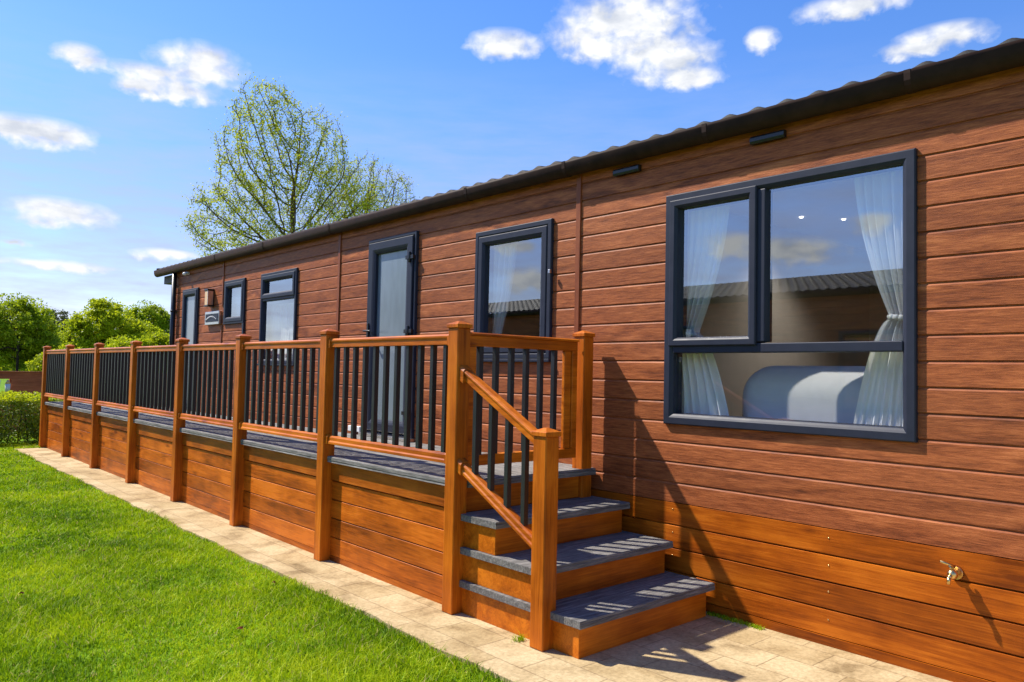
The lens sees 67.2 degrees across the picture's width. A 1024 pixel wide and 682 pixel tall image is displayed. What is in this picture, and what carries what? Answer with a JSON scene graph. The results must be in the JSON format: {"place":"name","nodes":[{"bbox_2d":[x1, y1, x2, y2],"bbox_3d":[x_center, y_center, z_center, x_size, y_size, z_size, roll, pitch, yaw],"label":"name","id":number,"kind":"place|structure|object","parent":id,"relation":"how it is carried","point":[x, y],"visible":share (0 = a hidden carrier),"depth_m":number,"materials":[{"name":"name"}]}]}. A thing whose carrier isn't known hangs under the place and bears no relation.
{"place":"outdoors","nodes":[
{"label":"outdoors","id":0,"kind":"place"},
{"bbox_2d":[0,379,509,681],"bbox_3d":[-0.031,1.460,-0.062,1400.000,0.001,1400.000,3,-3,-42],"label":"ground","id":1,"kind":"structure","parent":0,"point":[2,384],"depth_m":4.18,"materials":[{"name":"green plant"}]},
{"bbox_2d":[5,380,10,429],"bbox_3d":[-10.375,1.346,15.810,0.102,1.100,0.102,0,-3,26],"label":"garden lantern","id":2,"kind":"object","parent":1,"relation":"on","point":[7,385],"visible":0.55,"depth_m":15.79,"materials":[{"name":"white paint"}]},
{"bbox_2d":[0,365,27,370],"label":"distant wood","id":3,"kind":"object","parent":1,"relation":"on","point":[4,368],"depth_m":80.81,"materials":[{"name":"green plant"}]},
{"bbox_2d":[0,292,62,370],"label":"tree","id":4,"kind":"object","parent":1,"relation":"on","point":[28,331],"visible":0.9,"depth_m":34.78,"materials":[{"name":"green plant"}]},
{"bbox_2d":[0,390,62,443],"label":"hedge","id":5,"kind":"object","parent":1,"relation":"on","point":[19,399],"visible":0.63,"depth_m":13.94,"materials":[{"name":"green plant"}]},
{"bbox_2d":[23,343,81,371],"bbox_3d":[-19.735,1.269,33.421,2.546,2.397,1.953,3,-3,-42],"label":"tree","id":6,"kind":"object","parent":1,"relation":"on","point":[36,364],"visible":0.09,"depth_m":32.79,"materials":[{"name":"green plant"}]},
{"bbox_2d":[49,309,75,338],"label":"tree","id":7,"kind":"object","parent":1,"relation":"on","point":[62,317],"visible":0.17,"depth_m":77.12,"materials":[{"name":"green plant"}]},
{"bbox_2d":[0,371,169,431],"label":"fence","id":8,"kind":"object","parent":1,"relation":"on","point":[27,381],"visible":0.19,"depth_m":16.07,"materials":[{"name":"brown wood"}]},
{"bbox_2d":[56,297,162,348],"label":"tree","id":9,"kind":"object","parent":1,"relation":"on","point":[101,322],"visible":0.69,"depth_m":42.84,"materials":[{"name":"green plant"}]},
{"bbox_2d":[105,330,169,362],"bbox_3d":[-15.180,0.931,32.585,4.347,3.194,2.387,3,-3,-28],"label":"tree","id":10,"kind":"object","parent":1,"relation":"on","point":[157,339],"visible":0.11,"depth_m":32.10,"materials":[{"name":"green plant"}]},
{"bbox_2d":[118,299,169,335],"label":"tree","id":11,"kind":"object","parent":1,"relation":"on","point":[158,316],"visible":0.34,"depth_m":60.30,"materials":[{"name":"green plant"}]},
{"bbox_2d":[176,72,391,256],"bbox_3d":[-6.936,-3.036,24.319,6.783,10.725,3.145,2,-3,-27],"label":"tree","id":12,"kind":"object","parent":1,"relation":"on","point":[294,194],"visible":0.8,"depth_m":23.84,"materials":[{"name":"green plant"}]},
{"bbox_2d":[310,150,419,224],"bbox_3d":[-5.074,-2.129,26.602,3.916,9.185,2.625,2,-3,-24],"label":"tree","id":13,"kind":"object","parent":1,"relation":"on","point":[384,201],"visible":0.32,"depth_m":26.57,"materials":[{"name":"green plant"}]},
{"bbox_2d":[154,38,1023,681],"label":"holiday lodge","id":14,"kind":"structure","parent":1,"relation":"on","point":[900,546],"depth_m":4.66,"materials":[{"name":"brown wood"}]},
{"bbox_2d":[181,287,199,408],"bbox_3d":[-4.868,0.121,11.675,0.116,1.827,0.650,3,-3,-42],"label":"door","id":15,"kind":"structure","parent":14,"relation":"in","point":[190,300],"depth_m":11.66,"materials":[{"name":"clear glass"}]},
{"bbox_2d":[223,278,246,333],"bbox_3d":[-3.746,0.156,10.420,0.114,1.977,0.695,3,-3,-42],"label":"window","id":16,"kind":"structure","parent":14,"relation":"in","point":[230,286],"depth_m":10.47,"materials":[{"name":"clear glass"}]},
{"bbox_2d":[234,288,240,316],"bbox_3d":[-3.651,-0.480,10.505,0.047,0.580,0.720,3,-3,-42],"label":"curtain","id":17,"kind":"object","parent":14,"relation":"hanging from","point":[237,300],"visible":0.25,"depth_m":10.67,"materials":[{"name":"white fabric"}]},
{"bbox_2d":[257,268,298,365],"bbox_3d":[-2.841,-0.276,9.431,0.120,1.159,1.010,3,-3,-42],"label":"window","id":18,"kind":"structure","parent":14,"relation":"in","point":[266,296],"depth_m":9.52,"materials":[{"name":"black plastic"}]},
{"bbox_2d":[269,303,293,358],"bbox_3d":[-2.767,-0.040,9.489,0.041,0.850,1.050,3,-3,-42],"label":"curtain","id":19,"kind":"object","parent":14,"relation":"hanging from","point":[281,321],"visible":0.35,"depth_m":9.61,"materials":[{"name":"white fabric"}]},
{"bbox_2d":[358,231,419,441],"bbox_3d":[-1.189,-0.043,7.516,0.189,1.976,0.900,3,-3,-42],"label":"door","id":20,"kind":"structure","parent":14,"relation":"in","point":[393,261],"depth_m":7.51,"materials":[{"name":"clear glass"}]},
{"bbox_2d":[492,244,516,333],"bbox_3d":[-0.102,-0.185,6.517,0.118,1.400,0.428,3,-3,-42],"label":"curtain","id":21,"kind":"object","parent":14,"relation":"hanging from","point":[504,264],"visible":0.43,"depth_m":6.50,"materials":[{"name":"white fabric"}]},
{"bbox_2d":[474,218,554,361],"bbox_3d":[0.016,-0.381,6.236,0.130,1.102,0.945,3,-3,-42],"label":"window","id":22,"kind":"structure","parent":14,"relation":"in","point":[543,230],"depth_m":6.24,"materials":[{"name":"black plastic"}]},
{"bbox_2d":[682,205,729,415],"bbox_3d":[1.240,-0.131,5.012,0.118,1.620,0.469,3,-3,-42],"label":"curtain","id":23,"kind":"object","parent":14,"relation":"hanging from","point":[702,390],"visible":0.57,"depth_m":5.01,"materials":[{"name":"white fabric"}]},
{"bbox_2d":[663,148,917,442],"bbox_3d":[1.556,-0.222,4.510,0.120,1.501,1.563,3,-3,-42],"label":"window","id":24,"kind":"structure","parent":14,"relation":"in","point":[759,191],"depth_m":4.55,"materials":[{"name":"black plastic"}]},
{"bbox_2d":[742,366,865,422],"bbox_3d":[2.480,0.499,4.492,0.880,0.690,2.200,3,-3,-42],"label":"sofa","id":25,"kind":"object","parent":14,"relation":"on","point":[820,393],"visible":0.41,"depth_m":4.67,"materials":[{"name":"fabric"}]},
{"bbox_2d":[853,169,902,426],"bbox_3d":[2.000,-0.151,4.163,0.118,1.620,0.368,3,-3,-42],"label":"curtain","id":26,"kind":"object","parent":14,"relation":"hanging from","point":[879,198],"visible":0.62,"depth_m":4.15,"materials":[{"name":"white fabric"}]},
{"bbox_2d":[18,445,950,681],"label":"path","id":27,"kind":"structure","parent":0,"point":[707,648],"depth_m":4.19,"materials":[{"name":"stone"}]},
{"bbox_2d":[39,321,714,658],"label":"veranda deck","id":28,"kind":"structure","parent":27,"relation":"on","point":[582,574],"depth_m":5.30,"materials":[{"name":"orange wood"}]},
{"bbox_2d":[508,628,528,642],"bbox_3d":[0.027,1.599,4.176,0.138,0.041,0.142,3,-3,-42],"label":"weed","id":29,"kind":"object","parent":27,"relation":"on","point":[520,637],"visible":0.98,"depth_m":4.16,"materials":[{"name":"green plant"}]},
{"bbox_2d":[706,611,764,630],"bbox_3d":[1.313,1.653,4.564,0.118,0.021,0.416,3,-3,-42],"label":"weed","id":30,"kind":"object","parent":27,"relation":"on","point":[740,622],"visible":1,"depth_m":4.56,"materials":[{"name":"green plant"}]},
{"bbox_2d":[0,0,1023,335],"label":"sky","id":31,"kind":"structure","parent":0,"point":[108,108],"materials":[{"name":"blue"}]}
]}

